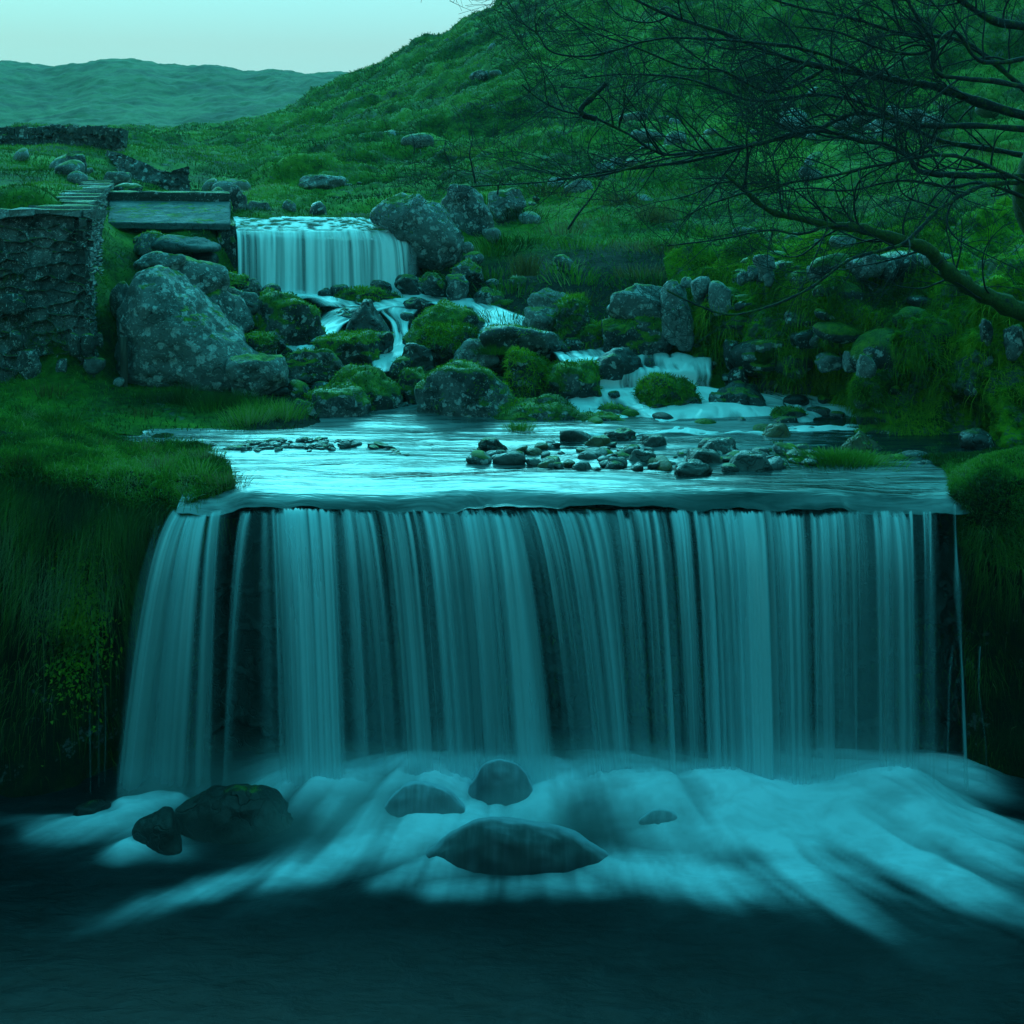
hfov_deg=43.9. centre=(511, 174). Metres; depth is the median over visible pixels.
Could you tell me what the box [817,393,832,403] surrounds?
rapids stone
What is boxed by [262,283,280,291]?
stone
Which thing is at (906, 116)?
hill stone
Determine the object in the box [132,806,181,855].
boulder
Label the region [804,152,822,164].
hill stone
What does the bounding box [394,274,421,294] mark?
boulder
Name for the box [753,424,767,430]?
rapids stone
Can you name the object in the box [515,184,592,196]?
grass tuft
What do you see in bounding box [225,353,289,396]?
boulder
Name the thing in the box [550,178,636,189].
grass tuft
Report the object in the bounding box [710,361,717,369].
rapids stone
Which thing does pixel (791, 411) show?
boulder
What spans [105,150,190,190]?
stone wall
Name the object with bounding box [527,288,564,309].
boulder
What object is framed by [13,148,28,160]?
hill stone
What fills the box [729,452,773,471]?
boulder
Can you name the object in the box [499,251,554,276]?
grass tuft
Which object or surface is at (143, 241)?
boulder
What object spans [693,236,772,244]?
grass tuft
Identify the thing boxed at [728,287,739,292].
bank stone
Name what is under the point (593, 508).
riverbed
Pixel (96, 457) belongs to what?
grass
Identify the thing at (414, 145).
sapling
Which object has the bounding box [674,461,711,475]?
stone
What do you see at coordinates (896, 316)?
bank stone
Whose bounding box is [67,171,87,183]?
hill stone
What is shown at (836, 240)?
bank stone
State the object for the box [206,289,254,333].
boulder
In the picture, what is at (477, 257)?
stone
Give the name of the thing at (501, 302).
boulder
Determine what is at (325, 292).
stone
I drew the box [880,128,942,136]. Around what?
grass tuft
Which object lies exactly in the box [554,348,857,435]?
rapids
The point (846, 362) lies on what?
bank stone
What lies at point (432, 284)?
boulder
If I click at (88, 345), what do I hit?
wall stone
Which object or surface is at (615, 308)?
boulder
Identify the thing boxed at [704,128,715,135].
hill stone
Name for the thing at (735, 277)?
bank stone
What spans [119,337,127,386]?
wooden post
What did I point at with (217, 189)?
hill stone
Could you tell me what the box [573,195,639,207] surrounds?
grass tuft
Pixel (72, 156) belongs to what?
boulder
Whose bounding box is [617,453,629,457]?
pebble
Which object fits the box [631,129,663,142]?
hill stone
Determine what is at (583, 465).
stone
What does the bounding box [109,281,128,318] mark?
boulder
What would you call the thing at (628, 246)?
grass tuft
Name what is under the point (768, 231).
grass tuft
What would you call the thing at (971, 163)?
grass tuft
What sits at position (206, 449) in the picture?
grass tuft
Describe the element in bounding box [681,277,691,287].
stone
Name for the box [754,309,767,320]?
bank stone
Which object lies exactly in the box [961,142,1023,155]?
grass tuft
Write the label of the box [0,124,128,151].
stone wall
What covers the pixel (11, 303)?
wall stone
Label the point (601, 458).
pebble
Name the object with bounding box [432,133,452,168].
sapling
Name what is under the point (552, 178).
hill stone
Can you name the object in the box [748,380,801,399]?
bank stone
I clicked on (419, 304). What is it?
boulder
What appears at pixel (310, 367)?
boulder
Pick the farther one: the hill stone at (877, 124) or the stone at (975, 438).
the hill stone at (877, 124)
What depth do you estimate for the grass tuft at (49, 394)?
11.77 m
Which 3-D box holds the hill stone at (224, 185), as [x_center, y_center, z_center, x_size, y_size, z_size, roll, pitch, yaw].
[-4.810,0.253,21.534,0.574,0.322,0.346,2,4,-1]
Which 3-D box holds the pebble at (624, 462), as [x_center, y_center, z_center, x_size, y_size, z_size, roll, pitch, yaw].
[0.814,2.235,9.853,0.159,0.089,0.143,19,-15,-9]
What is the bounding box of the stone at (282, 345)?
[269,331,285,354]
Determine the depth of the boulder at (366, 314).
13.84 m
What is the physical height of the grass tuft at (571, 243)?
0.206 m
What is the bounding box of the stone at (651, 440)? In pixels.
[639,434,666,446]
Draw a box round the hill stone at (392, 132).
[384,130,395,135]
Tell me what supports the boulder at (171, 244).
on the ground at (282, 166)
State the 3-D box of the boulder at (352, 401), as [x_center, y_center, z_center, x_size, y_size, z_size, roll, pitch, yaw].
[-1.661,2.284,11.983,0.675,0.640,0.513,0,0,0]
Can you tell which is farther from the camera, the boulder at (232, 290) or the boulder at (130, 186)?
the boulder at (130, 186)
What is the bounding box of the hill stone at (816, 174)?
[798,165,821,178]
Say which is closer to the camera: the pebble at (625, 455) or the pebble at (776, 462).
the pebble at (776, 462)
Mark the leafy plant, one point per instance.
(68, 638)
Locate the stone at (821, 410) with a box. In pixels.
[806,406,830,414]
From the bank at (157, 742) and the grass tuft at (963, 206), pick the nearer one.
the bank at (157, 742)
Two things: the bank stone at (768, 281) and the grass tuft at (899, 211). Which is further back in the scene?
the grass tuft at (899, 211)
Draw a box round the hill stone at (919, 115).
[910,110,927,121]
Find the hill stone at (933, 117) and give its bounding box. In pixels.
[922,112,944,130]
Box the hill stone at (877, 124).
[872,120,895,130]
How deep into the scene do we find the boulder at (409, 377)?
12.48 m
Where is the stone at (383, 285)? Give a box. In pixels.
[370,280,391,291]
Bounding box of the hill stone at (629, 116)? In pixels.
[618,112,645,121]
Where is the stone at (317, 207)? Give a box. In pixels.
[309,201,326,216]
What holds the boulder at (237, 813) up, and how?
in the water at (850, 887)
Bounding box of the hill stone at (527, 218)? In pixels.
[518,211,540,223]
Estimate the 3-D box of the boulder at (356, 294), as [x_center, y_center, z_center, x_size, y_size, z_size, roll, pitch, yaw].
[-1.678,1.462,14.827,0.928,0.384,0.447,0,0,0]
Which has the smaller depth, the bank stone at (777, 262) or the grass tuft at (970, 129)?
the bank stone at (777, 262)
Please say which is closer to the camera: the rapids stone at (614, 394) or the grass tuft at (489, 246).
the rapids stone at (614, 394)
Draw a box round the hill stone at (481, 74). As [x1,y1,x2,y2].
[469,69,487,80]
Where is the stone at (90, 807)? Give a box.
[73,799,110,815]
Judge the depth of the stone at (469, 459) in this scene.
9.90 m
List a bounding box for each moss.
[158,507,969,756]
[664,196,1023,439]
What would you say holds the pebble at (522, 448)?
on the water at (435, 471)
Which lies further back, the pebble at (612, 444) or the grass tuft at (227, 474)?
the pebble at (612, 444)
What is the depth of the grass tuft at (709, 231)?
16.11 m
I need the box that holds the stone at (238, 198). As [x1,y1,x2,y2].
[230,185,246,211]
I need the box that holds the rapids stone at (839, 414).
[829,411,845,417]
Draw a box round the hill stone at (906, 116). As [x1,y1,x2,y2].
[886,105,913,122]
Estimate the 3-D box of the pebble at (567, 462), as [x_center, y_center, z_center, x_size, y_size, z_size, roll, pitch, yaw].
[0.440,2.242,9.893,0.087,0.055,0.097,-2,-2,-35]
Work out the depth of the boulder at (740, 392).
12.19 m
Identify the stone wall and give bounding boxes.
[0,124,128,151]
[0,180,114,383]
[105,150,190,190]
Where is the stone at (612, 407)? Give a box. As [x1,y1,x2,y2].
[597,401,631,413]
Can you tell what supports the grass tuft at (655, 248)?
on the ground at (282, 166)
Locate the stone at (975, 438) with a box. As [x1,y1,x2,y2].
[958,428,995,448]
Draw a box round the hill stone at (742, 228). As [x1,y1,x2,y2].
[733,225,746,235]
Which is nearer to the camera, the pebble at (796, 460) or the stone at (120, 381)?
the pebble at (796, 460)
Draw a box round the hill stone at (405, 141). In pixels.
[401,133,433,147]
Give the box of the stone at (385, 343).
[374,330,394,353]
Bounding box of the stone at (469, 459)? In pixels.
[466,455,475,463]
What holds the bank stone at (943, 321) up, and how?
on the stream bank at (965, 421)
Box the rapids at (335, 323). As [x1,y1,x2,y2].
[312,306,391,340]
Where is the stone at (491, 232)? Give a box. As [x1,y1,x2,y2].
[482,227,500,243]
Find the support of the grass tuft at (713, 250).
on the ground at (282, 166)
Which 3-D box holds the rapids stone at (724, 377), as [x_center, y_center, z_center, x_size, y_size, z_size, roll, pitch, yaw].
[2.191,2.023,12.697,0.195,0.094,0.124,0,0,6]
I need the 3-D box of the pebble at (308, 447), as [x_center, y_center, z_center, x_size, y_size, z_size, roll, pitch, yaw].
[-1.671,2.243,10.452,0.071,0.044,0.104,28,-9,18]
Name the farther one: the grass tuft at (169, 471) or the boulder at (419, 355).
the boulder at (419, 355)
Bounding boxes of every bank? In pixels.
[0,414,233,797]
[663,197,1023,447]
[923,450,1023,778]
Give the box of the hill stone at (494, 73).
[489,69,501,76]
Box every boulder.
[61,152,86,174]
[103,171,131,186]
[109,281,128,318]
[113,183,142,190]
[114,265,259,391]
[132,229,165,255]
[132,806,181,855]
[133,251,185,269]
[151,234,220,253]
[174,784,292,844]
[179,256,229,293]
[191,252,218,263]
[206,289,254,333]
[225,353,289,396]
[228,270,249,290]
[228,286,243,297]
[244,329,279,354]
[247,200,270,209]
[247,287,327,355]
[285,346,343,385]
[290,397,310,404]
[299,174,345,189]
[302,363,403,411]
[306,384,371,417]
[311,328,380,365]
[328,307,358,332]
[331,285,402,312]
[345,299,390,331]
[369,191,463,270]
[384,781,464,816]
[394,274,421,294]
[397,365,427,404]
[401,297,433,318]
[402,297,485,344]
[402,342,434,371]
[413,358,520,417]
[415,319,479,363]
[418,270,445,295]
[426,817,608,875]
[441,184,493,236]
[450,257,483,284]
[452,338,499,369]
[468,759,532,805]
[473,287,505,306]
[479,322,571,373]
[488,187,525,222]
[489,298,513,306]
[492,392,579,420]
[500,344,551,397]
[522,306,555,331]
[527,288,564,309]
[544,357,603,400]
[550,254,574,269]
[550,292,594,341]
[573,408,623,420]
[574,320,603,354]
[593,347,642,387]
[601,314,671,364]
[604,427,636,440]
[606,283,661,318]
[631,371,702,411]
[638,809,676,824]
[660,279,694,351]
[683,448,722,463]
[698,437,737,453]
[708,380,767,406]
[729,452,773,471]
[762,423,790,437]
[769,404,807,417]
[842,430,884,451]
[854,423,882,432]
[899,450,927,457]
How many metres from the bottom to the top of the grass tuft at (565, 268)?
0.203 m
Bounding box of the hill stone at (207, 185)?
[202,178,217,190]
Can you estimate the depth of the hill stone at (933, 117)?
21.25 m
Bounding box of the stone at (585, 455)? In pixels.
[577,451,596,458]
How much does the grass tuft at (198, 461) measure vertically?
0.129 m
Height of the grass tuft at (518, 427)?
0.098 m
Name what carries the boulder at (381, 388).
on the ground at (282, 166)
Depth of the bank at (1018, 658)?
9.00 m
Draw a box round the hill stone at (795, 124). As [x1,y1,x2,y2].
[779,114,802,131]
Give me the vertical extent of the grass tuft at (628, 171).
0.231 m
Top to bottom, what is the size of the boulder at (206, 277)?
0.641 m
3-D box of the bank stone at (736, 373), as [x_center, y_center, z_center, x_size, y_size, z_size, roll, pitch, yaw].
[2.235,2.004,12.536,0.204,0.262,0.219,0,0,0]
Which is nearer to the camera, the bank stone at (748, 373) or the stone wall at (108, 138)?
the bank stone at (748, 373)
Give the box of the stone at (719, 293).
[708,281,730,315]
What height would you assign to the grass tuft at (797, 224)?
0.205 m
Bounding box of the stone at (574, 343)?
[565,337,586,355]
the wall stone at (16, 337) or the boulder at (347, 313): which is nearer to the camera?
the wall stone at (16, 337)
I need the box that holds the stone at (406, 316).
[398,312,413,327]
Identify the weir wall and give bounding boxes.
[146,505,967,754]
[234,225,420,287]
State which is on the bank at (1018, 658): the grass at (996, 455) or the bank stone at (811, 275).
the grass at (996, 455)
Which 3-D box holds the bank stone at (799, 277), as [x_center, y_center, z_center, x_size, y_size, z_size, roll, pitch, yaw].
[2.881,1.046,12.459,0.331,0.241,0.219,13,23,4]
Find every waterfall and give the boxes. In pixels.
[124,508,930,784]
[234,216,406,293]
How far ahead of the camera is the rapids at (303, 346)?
13.39 m
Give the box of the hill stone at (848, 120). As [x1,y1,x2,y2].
[832,116,852,130]
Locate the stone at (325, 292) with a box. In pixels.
[318,288,331,295]
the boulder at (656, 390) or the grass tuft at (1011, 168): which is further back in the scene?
the grass tuft at (1011, 168)
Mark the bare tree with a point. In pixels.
(1005, 304)
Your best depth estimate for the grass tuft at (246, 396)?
11.88 m
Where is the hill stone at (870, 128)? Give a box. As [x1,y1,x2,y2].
[863,123,874,131]
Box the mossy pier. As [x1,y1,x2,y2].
[217,219,236,269]
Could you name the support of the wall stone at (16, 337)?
on the wall stone at (28, 364)
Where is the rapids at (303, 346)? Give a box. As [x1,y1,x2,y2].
[291,345,313,350]
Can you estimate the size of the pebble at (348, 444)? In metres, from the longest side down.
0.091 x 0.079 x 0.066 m
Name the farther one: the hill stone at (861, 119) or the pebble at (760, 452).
the hill stone at (861, 119)
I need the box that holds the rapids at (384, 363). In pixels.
[373,307,416,370]
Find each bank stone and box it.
[723,338,737,370]
[724,320,743,329]
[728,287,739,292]
[728,339,771,377]
[728,366,748,382]
[730,272,752,284]
[734,301,752,310]
[735,294,747,298]
[737,270,748,285]
[741,352,755,361]
[745,369,752,375]
[747,265,758,281]
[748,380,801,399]
[749,362,774,370]
[751,340,784,352]
[753,254,775,274]
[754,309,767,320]
[756,260,785,286]
[763,271,774,286]
[770,251,785,255]
[775,355,812,374]
[778,262,793,269]
[783,369,805,378]
[784,308,809,327]
[788,331,806,349]
[789,270,808,288]
[794,328,821,348]
[802,317,818,328]
[806,266,820,281]
[809,334,820,346]
[810,253,847,275]
[812,282,838,296]
[812,320,867,343]
[814,308,836,320]
[815,351,842,372]
[829,235,855,247]
[838,281,863,299]
[842,351,854,372]
[846,257,868,280]
[850,328,902,371]
[853,399,873,409]
[856,353,876,377]
[856,411,896,425]
[859,252,887,277]
[861,280,879,292]
[863,347,878,354]
[873,400,892,413]
[879,424,905,434]
[880,250,950,283]
[883,260,895,278]
[890,386,900,394]
[892,312,901,326]
[899,306,928,317]
[907,295,931,307]
[923,255,929,266]
[930,322,957,339]
[933,318,946,324]
[964,376,976,396]
[979,318,992,345]
[979,355,992,368]
[1003,324,1023,360]
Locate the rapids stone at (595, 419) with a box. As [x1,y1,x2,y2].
[588,416,603,423]
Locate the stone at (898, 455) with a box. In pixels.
[883,450,909,458]
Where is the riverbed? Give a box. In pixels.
[145,504,810,509]
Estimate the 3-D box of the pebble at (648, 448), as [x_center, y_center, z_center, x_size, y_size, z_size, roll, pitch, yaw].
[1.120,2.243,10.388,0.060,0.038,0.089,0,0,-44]
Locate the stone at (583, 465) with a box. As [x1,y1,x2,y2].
[572,461,591,469]
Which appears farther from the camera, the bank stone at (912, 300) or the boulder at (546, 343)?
the boulder at (546, 343)
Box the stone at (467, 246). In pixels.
[462,241,473,253]
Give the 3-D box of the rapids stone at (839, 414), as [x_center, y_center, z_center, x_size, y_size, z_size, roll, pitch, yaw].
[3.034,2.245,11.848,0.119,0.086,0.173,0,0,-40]
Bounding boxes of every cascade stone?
[268,387,290,396]
[288,388,301,396]
[289,379,309,394]
[310,381,327,389]
[399,402,408,406]
[484,278,500,288]
[510,275,525,287]
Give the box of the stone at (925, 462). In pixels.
[915,460,931,463]
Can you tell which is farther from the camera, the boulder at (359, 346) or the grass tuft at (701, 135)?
the grass tuft at (701, 135)
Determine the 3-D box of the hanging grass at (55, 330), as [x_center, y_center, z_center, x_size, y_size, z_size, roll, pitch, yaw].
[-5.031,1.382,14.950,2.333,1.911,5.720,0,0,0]
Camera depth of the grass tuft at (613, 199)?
17.95 m
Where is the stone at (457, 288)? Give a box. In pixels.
[446,274,468,300]
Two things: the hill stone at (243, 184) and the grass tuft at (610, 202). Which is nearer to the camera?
the grass tuft at (610, 202)
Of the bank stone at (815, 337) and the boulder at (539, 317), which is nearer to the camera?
the bank stone at (815, 337)
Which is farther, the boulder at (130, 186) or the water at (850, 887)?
the boulder at (130, 186)
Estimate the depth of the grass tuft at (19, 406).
11.28 m
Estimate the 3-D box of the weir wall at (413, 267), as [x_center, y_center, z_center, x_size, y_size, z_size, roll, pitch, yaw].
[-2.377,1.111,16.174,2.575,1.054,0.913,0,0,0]
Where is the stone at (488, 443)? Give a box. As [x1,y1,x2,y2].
[477,437,506,450]
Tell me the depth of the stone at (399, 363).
12.84 m
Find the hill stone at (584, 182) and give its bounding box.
[565,178,592,192]
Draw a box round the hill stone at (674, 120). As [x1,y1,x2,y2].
[669,118,680,123]
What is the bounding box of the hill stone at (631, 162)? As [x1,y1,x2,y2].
[625,157,640,166]
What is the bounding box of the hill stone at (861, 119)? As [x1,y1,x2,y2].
[853,110,872,124]
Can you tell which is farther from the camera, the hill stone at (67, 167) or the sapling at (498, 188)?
the hill stone at (67, 167)
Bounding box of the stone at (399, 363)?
[389,354,412,378]
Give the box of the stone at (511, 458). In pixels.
[492,452,525,464]
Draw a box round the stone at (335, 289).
[330,284,349,295]
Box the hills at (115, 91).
[0,58,348,126]
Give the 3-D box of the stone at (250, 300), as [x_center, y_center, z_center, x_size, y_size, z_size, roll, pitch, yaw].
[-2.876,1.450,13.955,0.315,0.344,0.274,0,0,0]
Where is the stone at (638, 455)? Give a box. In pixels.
[627,449,655,462]
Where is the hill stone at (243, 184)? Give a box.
[230,179,250,191]
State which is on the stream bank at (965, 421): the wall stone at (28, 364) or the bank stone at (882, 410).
the bank stone at (882, 410)
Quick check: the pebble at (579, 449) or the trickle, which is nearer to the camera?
the trickle
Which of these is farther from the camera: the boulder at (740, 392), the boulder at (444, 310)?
the boulder at (444, 310)
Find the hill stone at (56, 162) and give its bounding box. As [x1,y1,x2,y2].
[49,155,65,168]
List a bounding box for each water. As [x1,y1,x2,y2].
[0,747,1023,1023]
[119,403,999,515]
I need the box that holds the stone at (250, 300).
[243,292,258,315]
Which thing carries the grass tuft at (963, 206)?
on the ground at (282, 166)
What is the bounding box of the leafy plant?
[24,531,130,766]
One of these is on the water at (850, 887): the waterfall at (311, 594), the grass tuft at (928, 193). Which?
the waterfall at (311, 594)
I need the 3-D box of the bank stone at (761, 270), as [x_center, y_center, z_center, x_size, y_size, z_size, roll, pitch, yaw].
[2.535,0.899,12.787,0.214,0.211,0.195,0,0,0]
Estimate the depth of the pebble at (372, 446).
10.46 m
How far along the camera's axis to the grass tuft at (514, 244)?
16.26 m
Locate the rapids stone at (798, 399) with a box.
[783,394,808,405]
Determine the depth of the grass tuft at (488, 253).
15.96 m
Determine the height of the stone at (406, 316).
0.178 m
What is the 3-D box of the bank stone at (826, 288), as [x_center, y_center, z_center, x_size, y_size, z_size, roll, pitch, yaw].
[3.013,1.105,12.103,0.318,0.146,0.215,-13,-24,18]
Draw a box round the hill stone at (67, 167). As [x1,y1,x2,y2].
[54,160,84,175]
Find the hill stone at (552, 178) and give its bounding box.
[547,177,563,187]
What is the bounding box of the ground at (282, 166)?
[0,0,1023,435]
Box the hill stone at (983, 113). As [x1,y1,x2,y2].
[975,107,998,117]
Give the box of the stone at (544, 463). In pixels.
[537,459,554,466]
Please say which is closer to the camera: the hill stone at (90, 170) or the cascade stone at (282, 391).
the cascade stone at (282, 391)
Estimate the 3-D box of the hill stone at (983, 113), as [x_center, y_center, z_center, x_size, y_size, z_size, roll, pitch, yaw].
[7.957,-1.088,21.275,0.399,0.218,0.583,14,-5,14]
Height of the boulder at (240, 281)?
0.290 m
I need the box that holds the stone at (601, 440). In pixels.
[585,435,610,445]
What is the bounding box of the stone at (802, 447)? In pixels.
[795,444,812,450]
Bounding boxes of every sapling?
[405,136,418,153]
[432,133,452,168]
[456,111,478,182]
[493,168,512,194]
[567,166,614,229]
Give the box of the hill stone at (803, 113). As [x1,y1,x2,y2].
[782,108,806,118]
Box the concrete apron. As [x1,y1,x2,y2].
[107,190,231,229]
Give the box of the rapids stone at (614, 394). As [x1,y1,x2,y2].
[608,390,619,397]
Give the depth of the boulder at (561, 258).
15.12 m
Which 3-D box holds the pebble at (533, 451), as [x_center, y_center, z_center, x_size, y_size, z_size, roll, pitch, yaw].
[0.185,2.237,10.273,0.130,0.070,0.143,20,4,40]
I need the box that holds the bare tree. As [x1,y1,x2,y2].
[361,0,1023,348]
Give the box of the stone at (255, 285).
[242,278,261,296]
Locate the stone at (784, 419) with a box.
[773,416,798,422]
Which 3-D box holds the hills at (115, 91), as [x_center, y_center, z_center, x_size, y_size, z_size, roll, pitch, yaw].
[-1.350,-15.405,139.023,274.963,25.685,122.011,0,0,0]
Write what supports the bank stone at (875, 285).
on the stream bank at (965, 421)
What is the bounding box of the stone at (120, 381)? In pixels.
[113,377,124,386]
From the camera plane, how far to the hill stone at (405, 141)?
27.98 m
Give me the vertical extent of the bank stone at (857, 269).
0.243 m
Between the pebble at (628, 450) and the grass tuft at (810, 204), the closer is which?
the pebble at (628, 450)
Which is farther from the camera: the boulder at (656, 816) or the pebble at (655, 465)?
the pebble at (655, 465)
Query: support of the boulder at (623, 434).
in the water at (435, 471)
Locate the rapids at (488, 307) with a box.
[436,297,524,336]
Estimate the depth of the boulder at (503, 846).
7.67 m
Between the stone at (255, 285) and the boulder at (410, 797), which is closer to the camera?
the boulder at (410, 797)
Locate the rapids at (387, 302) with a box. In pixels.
[295,290,469,306]
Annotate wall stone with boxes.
[0,292,27,314]
[9,330,22,350]
[16,349,40,379]
[56,358,66,371]
[69,333,81,356]
[80,333,95,355]
[83,357,105,374]
[95,333,103,346]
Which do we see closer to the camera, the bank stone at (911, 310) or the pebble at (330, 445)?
the pebble at (330, 445)
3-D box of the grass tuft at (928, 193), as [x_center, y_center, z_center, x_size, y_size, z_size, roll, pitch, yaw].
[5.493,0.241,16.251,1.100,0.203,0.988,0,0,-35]
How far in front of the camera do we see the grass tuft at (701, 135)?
23.63 m
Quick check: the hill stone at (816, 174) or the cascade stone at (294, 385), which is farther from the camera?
the hill stone at (816, 174)
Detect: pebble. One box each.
[227,445,240,449]
[258,442,269,446]
[276,437,284,441]
[304,445,312,448]
[326,443,334,449]
[339,444,347,448]
[341,441,350,447]
[369,444,378,448]
[374,441,387,446]
[383,445,395,448]
[470,450,491,464]
[486,450,501,456]
[515,446,525,451]
[525,457,541,465]
[526,447,542,455]
[534,442,547,449]
[541,451,549,457]
[542,455,560,461]
[546,443,555,449]
[552,443,560,447]
[553,462,563,467]
[563,459,574,466]
[576,447,583,452]
[585,447,607,457]
[597,455,608,461]
[599,459,608,467]
[605,442,616,446]
[605,460,623,468]
[608,457,627,466]
[612,451,624,456]
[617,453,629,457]
[625,446,637,453]
[630,463,642,469]
[644,447,653,450]
[647,462,659,468]
[648,457,654,463]
[653,455,671,470]
[677,449,688,454]
[688,459,702,462]
[721,463,738,471]
[723,456,730,461]
[724,451,738,457]
[752,447,769,453]
[752,449,768,455]
[768,456,783,469]
[773,442,795,454]
[785,449,803,456]
[791,458,800,463]
[800,458,817,465]
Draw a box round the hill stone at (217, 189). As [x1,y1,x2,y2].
[212,187,223,190]
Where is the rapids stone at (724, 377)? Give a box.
[722,373,727,381]
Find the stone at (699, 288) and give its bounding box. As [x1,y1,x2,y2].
[690,276,710,304]
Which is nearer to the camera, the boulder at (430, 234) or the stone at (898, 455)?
the stone at (898, 455)
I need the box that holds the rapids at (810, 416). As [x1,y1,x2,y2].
[773,392,852,428]
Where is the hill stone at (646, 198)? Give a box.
[637,194,653,200]
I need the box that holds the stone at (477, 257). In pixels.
[464,251,483,264]
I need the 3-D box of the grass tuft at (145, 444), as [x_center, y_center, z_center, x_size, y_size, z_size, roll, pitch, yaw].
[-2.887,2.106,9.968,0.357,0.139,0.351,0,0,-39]
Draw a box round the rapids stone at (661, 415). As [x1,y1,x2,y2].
[652,412,672,419]
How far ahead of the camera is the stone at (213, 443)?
10.58 m
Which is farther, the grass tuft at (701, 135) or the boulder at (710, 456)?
the grass tuft at (701, 135)
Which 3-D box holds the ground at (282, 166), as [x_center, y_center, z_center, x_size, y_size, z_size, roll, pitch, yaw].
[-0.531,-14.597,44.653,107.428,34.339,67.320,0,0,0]
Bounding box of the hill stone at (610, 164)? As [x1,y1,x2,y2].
[597,160,615,170]
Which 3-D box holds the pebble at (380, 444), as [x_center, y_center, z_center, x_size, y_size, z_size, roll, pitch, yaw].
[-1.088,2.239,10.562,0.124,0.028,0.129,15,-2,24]
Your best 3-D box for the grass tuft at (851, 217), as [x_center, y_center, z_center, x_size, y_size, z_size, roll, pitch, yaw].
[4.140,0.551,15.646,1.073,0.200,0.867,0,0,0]
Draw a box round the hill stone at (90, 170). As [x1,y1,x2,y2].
[87,168,93,173]
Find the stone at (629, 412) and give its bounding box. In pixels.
[621,409,639,415]
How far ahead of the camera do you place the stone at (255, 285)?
14.72 m
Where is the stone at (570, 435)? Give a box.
[560,429,590,441]
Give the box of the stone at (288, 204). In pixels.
[282,199,295,211]
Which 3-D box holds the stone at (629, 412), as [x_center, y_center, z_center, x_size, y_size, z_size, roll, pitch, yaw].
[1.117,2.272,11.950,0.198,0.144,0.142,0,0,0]
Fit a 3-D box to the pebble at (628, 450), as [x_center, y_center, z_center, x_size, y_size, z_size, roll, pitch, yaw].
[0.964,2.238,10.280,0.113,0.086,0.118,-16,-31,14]
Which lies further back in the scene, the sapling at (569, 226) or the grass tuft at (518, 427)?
the sapling at (569, 226)
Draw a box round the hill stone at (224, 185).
[211,180,235,191]
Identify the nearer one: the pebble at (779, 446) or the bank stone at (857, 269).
the pebble at (779, 446)
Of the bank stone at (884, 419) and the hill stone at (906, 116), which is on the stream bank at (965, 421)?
the bank stone at (884, 419)
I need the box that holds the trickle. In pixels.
[956,545,966,760]
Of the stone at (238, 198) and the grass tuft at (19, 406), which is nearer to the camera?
the grass tuft at (19, 406)
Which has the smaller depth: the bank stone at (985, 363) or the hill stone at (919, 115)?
the bank stone at (985, 363)
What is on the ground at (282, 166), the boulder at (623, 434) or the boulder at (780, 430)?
the boulder at (780, 430)
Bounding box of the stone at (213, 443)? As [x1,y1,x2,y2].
[202,441,219,445]
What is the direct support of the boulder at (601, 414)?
on the riverbed
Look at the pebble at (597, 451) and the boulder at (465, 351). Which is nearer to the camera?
the pebble at (597, 451)
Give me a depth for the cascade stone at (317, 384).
12.68 m
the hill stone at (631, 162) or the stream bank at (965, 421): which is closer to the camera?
the stream bank at (965, 421)
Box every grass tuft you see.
[3,398,41,413]
[13,380,79,399]
[92,479,137,498]
[124,436,166,453]
[137,461,185,480]
[143,379,218,406]
[151,432,197,442]
[162,452,225,471]
[166,388,265,413]
[166,458,222,477]
[175,448,234,458]
[177,442,228,455]
[183,447,232,461]
[184,446,224,460]
[196,385,276,410]
[202,471,257,490]
[203,466,252,488]
[210,401,289,426]
[222,395,301,416]
[239,397,321,423]
[435,265,512,281]
[437,145,487,156]
[459,159,535,170]
[463,242,535,256]
[464,230,544,245]
[469,237,533,251]
[469,343,511,355]
[470,230,574,245]
[471,279,547,295]
[477,176,558,185]
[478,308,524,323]
[479,192,527,203]
[491,206,565,219]
[498,419,540,431]
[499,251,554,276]
[506,181,580,193]
[512,256,600,274]
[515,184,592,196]
[523,288,613,304]
[533,234,618,249]
[537,268,625,286]
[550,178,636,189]
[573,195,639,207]
[586,167,658,177]
[588,192,652,206]
[591,235,671,251]
[594,260,677,278]
[601,270,686,287]
[609,275,680,290]
[623,236,706,251]
[627,198,689,222]
[632,239,696,254]
[639,190,691,199]
[644,221,726,235]
[661,162,721,173]
[666,192,716,202]
[674,224,751,238]
[683,129,736,140]
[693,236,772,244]
[697,242,729,258]
[704,169,782,181]
[718,167,787,178]
[722,179,774,189]
[730,227,806,240]
[732,226,805,239]
[770,442,926,480]
[785,136,813,145]
[787,196,841,210]
[792,212,854,227]
[809,208,890,221]
[811,213,891,226]
[821,113,866,123]
[858,204,967,217]
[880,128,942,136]
[890,188,960,199]
[903,135,989,145]
[930,202,986,212]
[939,158,1015,171]
[943,118,1006,131]
[960,142,1023,153]
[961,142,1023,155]
[972,159,1018,172]
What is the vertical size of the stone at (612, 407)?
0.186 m
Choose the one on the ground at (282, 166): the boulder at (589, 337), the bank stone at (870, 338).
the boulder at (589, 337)
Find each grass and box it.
[0,261,112,379]
[0,407,238,512]
[889,438,1023,572]
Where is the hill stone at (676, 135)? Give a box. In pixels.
[664,130,686,145]
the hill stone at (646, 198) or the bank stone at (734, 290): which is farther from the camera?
the hill stone at (646, 198)
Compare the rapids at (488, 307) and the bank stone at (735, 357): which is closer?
the bank stone at (735, 357)

